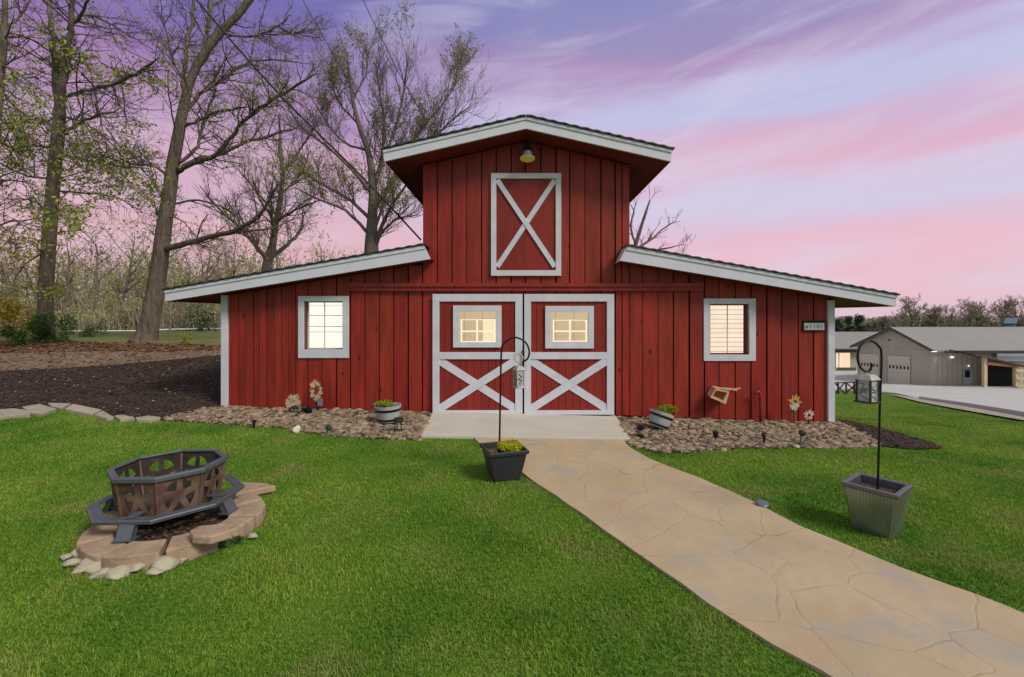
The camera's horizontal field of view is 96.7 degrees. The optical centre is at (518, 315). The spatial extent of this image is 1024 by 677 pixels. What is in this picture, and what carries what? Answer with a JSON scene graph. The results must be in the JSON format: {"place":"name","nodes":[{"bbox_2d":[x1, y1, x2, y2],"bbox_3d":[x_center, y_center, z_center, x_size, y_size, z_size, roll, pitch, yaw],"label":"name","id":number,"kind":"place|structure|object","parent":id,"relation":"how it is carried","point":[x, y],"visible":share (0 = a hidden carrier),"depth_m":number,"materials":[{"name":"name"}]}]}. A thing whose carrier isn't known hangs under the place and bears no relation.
{"place":"outdoors","nodes":[
{"label":"outdoors","id":0,"kind":"place"},
{"bbox_2d":[0,339,220,370],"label":"leaf litter ground","id":1,"kind":"structure","parent":0,"point":[27,364],"depth_m":12.05,"materials":[{"name":"brown plant"}]},
{"bbox_2d":[0,311,78,345],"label":"shrub","id":2,"kind":"object","parent":1,"relation":"on","point":[44,322],"visible":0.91,"depth_m":14.20,"materials":[{"name":"green plant"}]},
{"bbox_2d":[0,0,103,267],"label":"edge tree","id":3,"kind":"object","parent":1,"relation":"on","point":[4,63],"visible":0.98,"depth_m":11.99,"materials":[{"name":"green plant"}]},
{"bbox_2d":[0,339,220,352],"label":"dry leaves","id":4,"kind":"object","parent":1,"relation":"on","point":[94,347],"visible":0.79,"depth_m":13.62,"materials":[{"name":"brown plant"}]},
{"bbox_2d":[0,331,220,344],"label":"back lawn","id":5,"kind":"structure","parent":0,"point":[216,336],"depth_m":16.04,"materials":[{"name":"green plant"}]},
{"bbox_2d":[0,295,36,336],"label":"shrub","id":6,"kind":"object","parent":5,"relation":"on","point":[9,312],"visible":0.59,"depth_m":17.13,"materials":[{"name":"yellow plant"}]},
{"bbox_2d":[74,319,109,336],"bbox_3d":[-15.455,0.441,16.509,0.883,0.696,0.680,0,0,0],"label":"shrub","id":7,"kind":"object","parent":5,"relation":"on","point":[90,330],"visible":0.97,"depth_m":16.48,"materials":[{"name":"green plant"}]},
{"bbox_2d":[49,0,339,342],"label":"leaning tree","id":8,"kind":"object","parent":5,"relation":"on","point":[147,328],"visible":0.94,"depth_m":14.82,"materials":[{"name":"brown plant"}]},
{"bbox_2d":[175,303,217,330],"bbox_3d":[-16.949,0.248,24.030,1.685,1.823,1.684,0,0,0],"label":"shrub","id":9,"kind":"object","parent":5,"relation":"on","point":[200,327],"visible":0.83,"depth_m":23.77,"materials":[{"name":"green plant"}]},
{"bbox_2d":[192,81,360,270],"bbox_3d":[-11.175,-5.101,20.959,7.332,11.769,6.095,0,0,-15],"label":"bare tree","id":10,"kind":"object","parent":5,"relation":"on","point":[272,250],"visible":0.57,"depth_m":20.81,"materials":[{"name":"brown plant"}]},
{"bbox_2d":[0,319,1023,676],"bbox_3d":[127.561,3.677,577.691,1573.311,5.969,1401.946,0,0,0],"label":"ground","id":11,"kind":"structure","parent":0,"point":[422,645],"depth_m":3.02,"materials":[{"name":"green plant"}]},
{"bbox_2d":[0,408,31,418],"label":"flagstone","id":12,"kind":"object","parent":11,"relation":"on","point":[19,413],"visible":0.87,"depth_m":6.92,"materials":[{"name":"beige stone"}]},
{"bbox_2d":[0,246,38,322],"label":"woodland tree","id":13,"kind":"object","parent":11,"relation":"on","point":[2,289],"visible":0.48,"depth_m":29.17,"materials":[{"name":"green plant"}]},
{"bbox_2d":[22,404,55,416],"bbox_3d":[-7.620,1.512,7.258,0.932,0.102,0.291,0,0,34],"label":"flagstone","id":14,"kind":"object","parent":11,"relation":"on","point":[40,410],"visible":0.76,"depth_m":7.19,"materials":[{"name":"beige stone"}]},
{"bbox_2d":[0,229,89,311],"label":"woodland tree","id":15,"kind":"object","parent":11,"relation":"on","point":[35,295],"visible":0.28,"depth_m":35.98,"materials":[{"name":"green plant"}]},
{"bbox_2d":[10,251,87,322],"bbox_3d":[-30.356,-1.612,30.357,3.668,6.644,4.163,0,0,0],"label":"woodland tree","id":16,"kind":"object","parent":11,"relation":"on","point":[65,254],"visible":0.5,"depth_m":30.04,"materials":[{"name":"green plant"}]},
{"bbox_2d":[17,229,103,328],"bbox_3d":[-29.143,-2.191,28.759,4.358,7.770,3.220,0,0,-35],"label":"woodland tree","id":17,"kind":"object","parent":11,"relation":"on","point":[68,272],"visible":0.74,"depth_m":29.16,"materials":[{"name":"brown plant"}]},
{"bbox_2d":[55,237,99,312],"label":"woodland tree","id":18,"kind":"object","parent":11,"relation":"on","point":[74,270],"visible":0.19,"depth_m":44.13,"materials":[{"name":"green plant"}]},
{"bbox_2d":[65,404,100,417],"bbox_3d":[-7.021,1.527,7.317,1.138,0.106,0.238,0,0,24],"label":"flagstone","id":19,"kind":"object","parent":11,"relation":"on","point":[82,410],"visible":0.73,"depth_m":7.22,"materials":[{"name":"beige stone"}]},
{"bbox_2d":[78,558,101,573],"bbox_3d":[-2.828,1.672,3.043,0.203,0.110,0.132,0,0,0],"label":"rock","id":20,"kind":"object","parent":11,"relation":"on","point":[88,565],"visible":0.53,"depth_m":3.00,"materials":[{"name":"grey stone"}]},
{"bbox_2d":[0,0,190,342],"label":"leafy tree","id":21,"kind":"object","parent":11,"relation":"on","point":[46,287],"visible":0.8,"depth_m":14.08,"materials":[{"name":"green plant"}]},
{"bbox_2d":[58,227,133,323],"bbox_3d":[-30.806,-2.606,32.629,3.594,8.670,4.863,0,0,24],"label":"woodland tree","id":22,"kind":"object","parent":11,"relation":"on","point":[96,283],"visible":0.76,"depth_m":33.20,"materials":[{"name":"brown plant"}]},
{"bbox_2d":[76,525,117,552],"bbox_3d":[-3.090,1.653,3.363,0.213,0.134,0.338,0,0,-27],"label":"paver","id":23,"kind":"object","parent":11,"relation":"on","point":[94,533],"visible":0.38,"depth_m":3.31,"materials":[{"name":"beige stone"}]},
{"bbox_2d":[88,567,111,579],"bbox_3d":[-2.705,1.675,2.961,0.138,0.063,0.077,0,0,-28],"label":"rock","id":24,"kind":"object","parent":11,"relation":"on","point":[100,573],"visible":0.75,"depth_m":2.93,"materials":[{"name":"grey stone"}]},
{"bbox_2d":[78,537,126,561],"bbox_3d":[-2.884,1.655,3.155,0.297,0.130,0.200,0,0,28],"label":"paver","id":25,"kind":"object","parent":11,"relation":"on","point":[95,551],"visible":0.44,"depth_m":3.11,"materials":[{"name":"beige stone"}]},
{"bbox_2d":[94,411,113,420],"bbox_3d":[-6.395,1.547,6.989,0.631,0.093,0.148,0,0,37],"label":"flagstone","id":26,"kind":"object","parent":11,"relation":"on","point":[103,415],"visible":0.88,"depth_m":6.90,"materials":[{"name":"beige stone"}]},
{"bbox_2d":[0,355,220,418],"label":"mulch bed","id":27,"kind":"object","parent":11,"relation":"on","point":[18,393],"visible":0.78,"depth_m":9.01,"materials":[{"name":"brown wood"}]},
{"bbox_2d":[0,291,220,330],"bbox_3d":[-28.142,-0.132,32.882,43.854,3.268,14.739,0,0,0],"label":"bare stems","id":28,"kind":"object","parent":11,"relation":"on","point":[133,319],"visible":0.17,"depth_m":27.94,"materials":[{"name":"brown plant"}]},
{"bbox_2d":[86,243,147,303],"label":"woodland tree","id":29,"kind":"object","parent":11,"relation":"on","point":[118,284],"visible":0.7,"depth_m":37.96,"materials":[{"name":"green plant"}]},
{"bbox_2d":[103,565,131,579],"bbox_3d":[-2.607,1.678,2.969,0.126,0.084,0.124,0,0,25],"label":"rock","id":30,"kind":"object","parent":11,"relation":"on","point":[118,572],"visible":0.94,"depth_m":2.94,"materials":[{"name":"grey stone"}]},
{"bbox_2d":[84,203,170,323],"bbox_3d":[-29.193,-3.289,34.363,4.449,10.186,4.861,0,0,-25],"label":"woodland tree","id":31,"kind":"object","parent":11,"relation":"on","point":[125,287],"visible":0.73,"depth_m":33.68,"materials":[{"name":"brown plant"}]},
{"bbox_2d":[102,539,166,571],"bbox_3d":[-2.584,1.651,3.117,0.336,0.137,0.248,0,0,0],"label":"paver","id":32,"kind":"object","parent":11,"relation":"on","point":[147,553],"visible":0.71,"depth_m":3.04,"materials":[{"name":"beige stone"}]},
{"bbox_2d":[86,449,244,542],"bbox_3d":[-2.840,1.387,3.710,0.969,0.389,0.969,0,0,42],"label":"fire pit","id":33,"kind":"object","parent":32,"relation":"on","point":[152,498],"visible":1,"depth_m":3.55,"materials":[{"name":"brown metal"}]},
{"bbox_2d":[135,415,160,422],"bbox_3d":[-5.600,1.569,6.856,0.339,0.084,0.223,0,0,18],"label":"flagstone","id":34,"kind":"object","parent":11,"relation":"on","point":[148,419],"visible":0.83,"depth_m":6.81,"materials":[{"name":"beige stone"}]},
{"bbox_2d":[122,252,195,303],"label":"woodland tree","id":35,"kind":"object","parent":11,"relation":"on","point":[137,279],"visible":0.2,"depth_m":39.93,"materials":[{"name":"brown plant"}]},
{"bbox_2d":[129,251,200,319],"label":"woodland tree","id":36,"kind":"object","parent":11,"relation":"on","point":[181,279],"visible":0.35,"depth_m":28.89,"materials":[{"name":"brown plant"}]},
{"bbox_2d":[150,555,180,570],"bbox_3d":[-2.389,1.667,3.058,0.184,0.107,0.154,0,0,0],"label":"rock","id":37,"kind":"object","parent":11,"relation":"on","point":[166,563],"visible":0.84,"depth_m":3.03,"materials":[{"name":"grey stone"}]},
{"bbox_2d":[117,192,224,323],"bbox_3d":[-24.668,-3.211,32.399,4.138,9.982,5.599,0,0,35],"label":"woodland tree","id":38,"kind":"object","parent":11,"relation":"on","point":[146,258],"visible":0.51,"depth_m":31.54,"materials":[{"name":"brown plant"}]},
{"bbox_2d":[125,505,230,548],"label":"pit soil","id":39,"kind":"structure","parent":11,"relation":"on","point":[207,512],"depth_m":3.56,"materials":[{"name":"brown soil"}]},
{"bbox_2d":[137,511,221,539],"bbox_3d":[-2.666,1.630,3.584,0.679,0.028,0.639,0,0,37],"label":"ash debris","id":40,"kind":"object","parent":39,"relation":"on","point":[178,523],"visible":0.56,"depth_m":3.55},
{"bbox_2d":[0,231,363,330],"bbox_3d":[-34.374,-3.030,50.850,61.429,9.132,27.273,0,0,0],"label":"brush","id":41,"kind":"object","parent":11,"relation":"on","point":[170,274],"visible":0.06,"depth_m":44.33,"materials":[{"name":"brown plant"}]},
{"bbox_2d":[166,533,218,560],"bbox_3d":[-2.344,1.651,3.252,0.241,0.137,0.306,0,0,45],"label":"paver","id":42,"kind":"object","parent":11,"relation":"on","point":[181,546],"visible":0.52,"depth_m":3.17,"materials":[{"name":"beige stone"}]},
{"bbox_2d":[189,524,230,544],"bbox_3d":[-2.188,1.545,3.232,0.251,0.060,0.214,0,0,43],"label":"loose paver","id":43,"kind":"object","parent":42,"relation":"on","point":[209,534],"visible":1,"depth_m":3.19,"materials":[{"name":"beige stone"}]},
{"bbox_2d":[166,235,218,311],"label":"woodland tree","id":44,"kind":"object","parent":11,"relation":"on","point":[179,264],"visible":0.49,"depth_m":40.07,"materials":[{"name":"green plant"}]},
{"bbox_2d":[167,243,230,323],"bbox_3d":[-21.885,-1.894,30.749,3.996,7.125,2.953,0,0,-44],"label":"woodland tree","id":45,"kind":"object","parent":11,"relation":"on","point":[202,275],"visible":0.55,"depth_m":31.16,"materials":[{"name":"brown plant"}]},
{"bbox_2d":[174,213,241,322],"bbox_3d":[-24.731,-3.079,36.341,4.248,9.728,4.642,0,0,-16],"label":"woodland tree","id":46,"kind":"object","parent":11,"relation":"on","point":[209,260],"visible":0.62,"depth_m":35.71,"materials":[{"name":"brown plant"}]},
{"bbox_2d":[207,224,248,278],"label":"woodland tree","id":47,"kind":"object","parent":11,"relation":"on","point":[233,266],"visible":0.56,"depth_m":41.59,"materials":[{"name":"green plant"}]},
{"bbox_2d":[219,535,244,548],"bbox_3d":[-2.158,1.663,3.359,0.214,0.108,0.186,0,0,0],"label":"weed tuft","id":48,"kind":"object","parent":11,"relation":"on","point":[237,539],"visible":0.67,"depth_m":3.35,"materials":[{"name":"green plant"}]},
{"bbox_2d":[219,517,253,545],"bbox_3d":[-2.204,1.654,3.482,0.213,0.132,0.278,0,0,12],"label":"paver","id":49,"kind":"object","parent":11,"relation":"on","point":[243,526],"visible":0.4,"depth_m":3.50,"materials":[{"name":"beige stone"}]},
{"bbox_2d":[224,246,259,276],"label":"woodland tree","id":50,"kind":"object","parent":11,"relation":"on","point":[242,256],"visible":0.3,"depth_m":34.24,"materials":[{"name":"green plant"}]},
{"bbox_2d":[228,501,265,527],"bbox_3d":[-2.229,1.654,3.747,0.247,0.133,0.303,0,0,-21],"label":"paver","id":51,"kind":"object","parent":11,"relation":"on","point":[256,511],"visible":0.49,"depth_m":3.70,"materials":[{"name":"beige stone"}]},
{"bbox_2d":[233,492,262,505],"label":"paver","id":52,"kind":"object","parent":11,"relation":"on","point":[245,498],"visible":0.32,"depth_m":3.96,"materials":[{"name":"beige stone"}]},
{"bbox_2d":[235,482,274,496],"bbox_3d":[-2.547,1.640,4.341,0.330,0.060,0.350,0,0,-42],"label":"corner paver","id":53,"kind":"object","parent":11,"relation":"on","point":[259,488],"visible":0.58,"depth_m":4.27,"materials":[{"name":"beige stone"}]},
{"bbox_2d":[161,405,431,440],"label":"bed stones","id":54,"kind":"object","parent":11,"relation":"on","point":[419,423],"visible":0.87,"depth_m":7.01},
{"bbox_2d":[285,393,300,412],"bbox_3d":[-3.680,1.450,7.443,0.280,0.376,0.066,0,0,0],"label":"flower ornament","id":55,"kind":"object","parent":54,"relation":"on","point":[293,401],"visible":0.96,"depth_m":7.43,"materials":[{"name":"beige plant"}]},
{"bbox_2d":[289,406,316,413],"bbox_3d":[-3.580,1.604,7.610,0.470,0.242,0.220,0,0,0],"label":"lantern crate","id":56,"kind":"object","parent":54,"relation":"on","point":[307,409],"visible":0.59,"depth_m":7.57,"materials":[{"name":"black metal"}]},
{"bbox_2d":[309,379,322,410],"bbox_3d":[-3.439,1.388,7.744,0.246,0.632,0.087,0,0,0],"label":"flower ornament","id":57,"kind":"object","parent":54,"relation":"on","point":[317,398],"visible":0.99,"depth_m":7.74,"materials":[{"name":"beige plant"}]},
{"bbox_2d":[374,402,400,422],"bbox_3d":[-2.031,1.507,7.070,0.410,0.262,0.410,0,0,0],"label":"barrel planter","id":58,"kind":"object","parent":54,"relation":"on","point":[386,414],"visible":0.88,"depth_m":6.92,"materials":[{"name":"white wood"}]},
{"bbox_2d":[252,0,500,252],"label":"spreading tree","id":59,"kind":"object","parent":11,"relation":"on","point":[371,230],"visible":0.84,"depth_m":19.86,"materials":[{"name":"brown plant"}]},
{"bbox_2d":[480,440,528,481],"bbox_3d":[-0.155,1.537,4.810,0.427,0.317,0.427,0,0,-18],"label":"black planter","id":60,"kind":"object","parent":11,"relation":"on","point":[503,466],"visible":0.88,"depth_m":4.66,"materials":[{"name":"plastic"}]},
{"bbox_2d":[497,438,522,451],"bbox_3d":[-0.095,1.373,4.807,0.281,0.136,0.289,0,0,0],"label":"flowering plant","id":61,"kind":"object","parent":60,"relation":"on","point":[509,445],"visible":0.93,"depth_m":4.77,"materials":[{"name":"yellow plant"}]},
{"bbox_2d":[499,337,529,451],"bbox_3d":[-0.044,0.828,4.800,0.333,1.223,0.020,0,0,0],"label":"shepherds hook","id":62,"kind":"object","parent":60,"relation":"in","point":[527,345],"visible":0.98,"depth_m":4.79,"materials":[{"name":"black metal"}]},
{"bbox_2d":[514,353,522,362],"bbox_3d":[0.000,0.441,4.780,0.102,0.102,0.012,0,0,0],"label":"hanging ring","id":63,"kind":"object","parent":62,"relation":"hanging from","point":[517,354],"visible":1,"depth_m":4.78,"materials":[{"name":"grey metal"}]},
{"bbox_2d":[513,366,525,388],"bbox_3d":[0.005,0.625,4.780,0.102,0.257,0.102,0,0,-28],"label":"lantern","id":64,"kind":"object","parent":63,"relation":"hanging from","point":[518,377],"visible":1,"depth_m":4.75,"materials":[{"name":"white glass"}]},
{"bbox_2d":[421,412,629,440],"bbox_3d":[0.105,1.730,7.140,3.199,0.150,1.720,0,0,0],"label":"entrance apron","id":65,"kind":"object","parent":11,"relation":"on","point":[457,425],"visible":0.84,"depth_m":6.96,"materials":[{"name":"concrete"}]},
{"bbox_2d":[161,114,899,421],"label":"barn","id":66,"kind":"structure","parent":11,"relation":"on","point":[526,227],"depth_m":7.97,"materials":[{"name":"red paint"}]},
{"bbox_2d":[196,0,421,240],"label":"power line","id":67,"kind":"object","parent":66,"relation":"attached to","point":[310,125],"visible":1,"depth_m":9.05,"materials":[{"name":"metal"}]},
{"bbox_2d":[298,296,348,357],"bbox_3d":[-3.411,0.178,8.102,0.886,1.111,0.315,0,0,0],"label":"window","id":68,"kind":"structure","parent":66,"relation":"in","point":[319,317],"depth_m":8.10,"materials":[{"name":"white"}]},
{"bbox_2d":[433,294,523,413],"bbox_3d":[-0.697,0.666,8.104,1.593,2.096,0.432,0,0,0],"label":"door","id":69,"kind":"structure","parent":66,"relation":"in","point":[470,331],"depth_m":7.93,"materials":[{"name":"red wood"}]},
{"bbox_2d":[522,294,613,414],"bbox_3d":[0.865,0.666,8.090,1.595,2.096,0.460,0,0,0],"label":"door","id":70,"kind":"structure","parent":66,"relation":"in","point":[569,368],"depth_m":7.92,"materials":[{"name":"red wood"}]},
{"bbox_2d":[707,386,740,403],"bbox_3d":[3.528,1.359,7.864,0.526,0.288,0.227,0,0,0],"label":"wall planter box","id":71,"kind":"object","parent":66,"relation":"attached to","point":[720,394],"visible":1,"depth_m":7.77,"materials":[{"name":"beige wood"}]},
{"bbox_2d":[703,299,755,360],"bbox_3d":[3.693,0.233,8.102,0.908,1.126,0.315,0,0,0],"label":"window","id":72,"kind":"structure","parent":66,"relation":"in","point":[729,324],"depth_m":8.10,"materials":[{"name":"white"}]},
{"bbox_2d":[803,320,824,330],"bbox_3d":[5.160,0.168,7.946,0.375,0.188,0.040,0,0,0],"label":"house number sign","id":73,"kind":"object","parent":66,"relation":"attached to","point":[813,325],"visible":1,"depth_m":7.93,"materials":[{"name":"black metal"}]},
{"bbox_2d":[629,185,694,253],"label":"bare tree","id":74,"kind":"object","parent":11,"relation":"on","point":[636,240],"visible":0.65,"depth_m":18.97,"materials":[{"name":"brown plant"}]},
{"bbox_2d":[616,416,882,453],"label":"bed stones","id":75,"kind":"object","parent":11,"relation":"on","point":[697,430],"visible":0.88,"depth_m":6.76,"materials":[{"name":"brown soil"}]},
{"bbox_2d":[648,408,673,429],"bbox_3d":[2.221,1.602,7.090,0.394,0.339,0.382,0,0,0],"label":"barrel planter","id":76,"kind":"object","parent":75,"relation":"on","point":[664,420],"visible":0.99,"depth_m":6.94,"materials":[{"name":"grey wood"}]},
{"bbox_2d":[656,404,677,415],"bbox_3d":[2.277,1.461,7.063,0.345,0.198,0.309,0,0,0],"label":"barrel plant","id":77,"kind":"object","parent":76,"relation":"in","point":[664,408],"visible":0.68,"depth_m":6.99,"materials":[{"name":"green plant"}]},
{"bbox_2d":[788,394,801,422],"bbox_3d":[4.682,1.566,7.719,0.258,0.503,0.081,0,0,0],"label":"flower ornament","id":78,"kind":"object","parent":75,"relation":"on","point":[795,401],"visible":1,"depth_m":7.70,"materials":[{"name":"yellow plant"}]},
{"bbox_2d":[835,382,854,393],"bbox_3d":[18.791,4.130,26.018,2.087,0.771,0.133,0,0,0],"label":"crossed rail fence","id":79,"kind":"object","parent":11,"relation":"on","point":[846,384],"visible":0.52,"depth_m":26.01,"materials":[{"name":"black wood"}]},
{"bbox_2d":[835,332,877,370],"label":"porch building","id":80,"kind":"structure","parent":11,"relation":"on","point":[845,357],"depth_m":56.00,"materials":[{"name":"grey"}]},
{"bbox_2d":[836,353,849,366],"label":"lit window","id":81,"kind":"structure","parent":80,"relation":"in","point":[842,359],"depth_m":55.84,"materials":[{"name":"beige glass"}]},
{"bbox_2d":[850,313,867,331],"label":"evergreen tree","id":82,"kind":"object","parent":11,"relation":"on","point":[860,320],"visible":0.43,"depth_m":61.86,"materials":[{"name":"green plant"}]},
{"bbox_2d":[840,472,913,538],"bbox_3d":[2.860,1.516,3.635,0.374,0.366,0.374,0,0,-36],"label":"metal planter","id":83,"kind":"object","parent":11,"relation":"on","point":[882,510],"visible":1,"depth_m":3.56,"materials":[{"name":"metal"}]},
{"bbox_2d":[856,340,882,489],"bbox_3d":[2.810,0.814,3.632,0.243,1.251,0.040,0,0,-11],"label":"shepherds hook","id":84,"kind":"object","parent":83,"relation":"in","point":[880,394],"visible":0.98,"depth_m":3.65,"materials":[{"name":"black metal"}]},
{"bbox_2d":[854,372,880,403],"bbox_3d":[2.774,0.562,3.620,0.130,0.252,0.130,0,0,-24],"label":"lantern","id":85,"kind":"object","parent":84,"relation":"hanging from","point":[866,388],"visible":1,"depth_m":3.59,"materials":[{"name":"white glass"}]},
{"bbox_2d":[874,315,892,331],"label":"skyline tree","id":86,"kind":"object","parent":11,"relation":"on","point":[882,324],"visible":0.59,"depth_m":100.70,"materials":[{"name":"green plant"}]},
{"bbox_2d":[836,419,942,448],"bbox_3d":[5.837,1.874,7.309,0.775,0.150,2.482,0,0,21],"label":"mulch strip","id":87,"kind":"object","parent":11,"relation":"on","point":[897,439],"visible":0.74,"depth_m":6.79,"materials":[{"name":"brown wood"}]},
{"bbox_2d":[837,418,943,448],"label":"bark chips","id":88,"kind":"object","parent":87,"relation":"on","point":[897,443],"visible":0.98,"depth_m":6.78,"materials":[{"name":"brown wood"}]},
{"bbox_2d":[888,294,932,326],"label":"skyline tree","id":89,"kind":"object","parent":11,"relation":"on","point":[915,313],"visible":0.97,"depth_m":98.15,"materials":[{"name":"green plant"}]},
{"bbox_2d":[835,315,1023,331],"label":"brush","id":90,"kind":"object","parent":11,"relation":"on","point":[997,321],"visible":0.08,"depth_m":114.47,"materials":[{"name":"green plant"}]},
{"bbox_2d":[835,370,1023,410],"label":"concrete yard","id":91,"kind":"structure","parent":11,"relation":"on","point":[1009,397],"depth_m":29.95,"materials":[{"name":"grey concrete"}]},
{"bbox_2d":[850,327,1023,384],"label":"metal building","id":92,"kind":"structure","parent":91,"relation":"on","point":[920,355],"depth_m":43.08,"materials":[{"name":"grey metal"}]},
{"bbox_2d":[860,353,878,376],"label":"garage door","id":93,"kind":"structure","parent":92,"relation":"in","point":[865,359],"depth_m":46.68,"materials":[{"name":"grey metal"}]},
{"bbox_2d":[888,355,909,383],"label":"garage door","id":94,"kind":"structure","parent":92,"relation":"in","point":[898,366],"depth_m":44.31,"materials":[{"name":"grey metal"}]},
{"bbox_2d":[963,370,971,384],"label":"entry door","id":95,"kind":"structure","parent":92,"relation":"in","point":[967,374],"depth_m":41.86,"materials":[{"name":"white metal"}]},
{"bbox_2d":[949,349,1023,386],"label":"carport","id":96,"kind":"object","parent":91,"relation":"on","point":[996,374],"visible":0.74,"depth_m":40.90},
{"bbox_2d":[918,304,949,326],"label":"skyline tree","id":97,"kind":"object","parent":11,"relation":"on","point":[934,320],"visible":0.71,"depth_m":100.17,"materials":[{"name":"green plant"}]},
{"bbox_2d":[939,304,965,326],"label":"skyline tree","id":98,"kind":"object","parent":11,"relation":"on","point":[951,310],"visible":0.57,"depth_m":106.31,"materials":[{"name":"plant"}]},
{"bbox_2d":[891,394,1023,419],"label":"gravel verge","id":99,"kind":"structure","parent":11,"relation":"on","point":[986,411],"depth_m":12.58,"materials":[{"name":"grey gravel"}]},
{"bbox_2d":[919,396,1023,415],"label":"kerb","id":100,"kind":"structure","parent":99,"relation":"on","point":[1007,410],"depth_m":12.78,"materials":[{"name":"concrete"}]},
{"bbox_2d":[946,296,988,326],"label":"skyline tree","id":101,"kind":"object","parent":11,"relation":"on","point":[969,317],"visible":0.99,"depth_m":97.31,"materials":[{"name":"plant"}]},
{"bbox_2d":[960,299,1001,326],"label":"skyline tree","id":102,"kind":"object","parent":11,"relation":"on","point":[984,318],"visible":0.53,"depth_m":100.76,"materials":[{"name":"green plant"}]},
{"bbox_2d":[986,294,1023,322],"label":"skyline tree","id":103,"kind":"object","parent":11,"relation":"on","point":[1008,305],"visible":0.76,"depth_m":103.98,"materials":[{"name":"plant"}]},
{"bbox_2d":[991,295,1023,317],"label":"skyline tree","id":104,"kind":"object","parent":11,"relation":"on","point":[1015,312],"visible":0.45,"depth_m":107.21,"materials":[{"name":"green plant"}]},
{"bbox_2d":[0,0,1023,318],"label":"sky","id":105,"kind":"structure","parent":0,"point":[876,144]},
{"bbox_2d":[474,437,1023,676],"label":"garden path","id":106,"kind":"structure","parent":0,"point":[821,604],"depth_m":2.91,"materials":[{"name":"concrete"}]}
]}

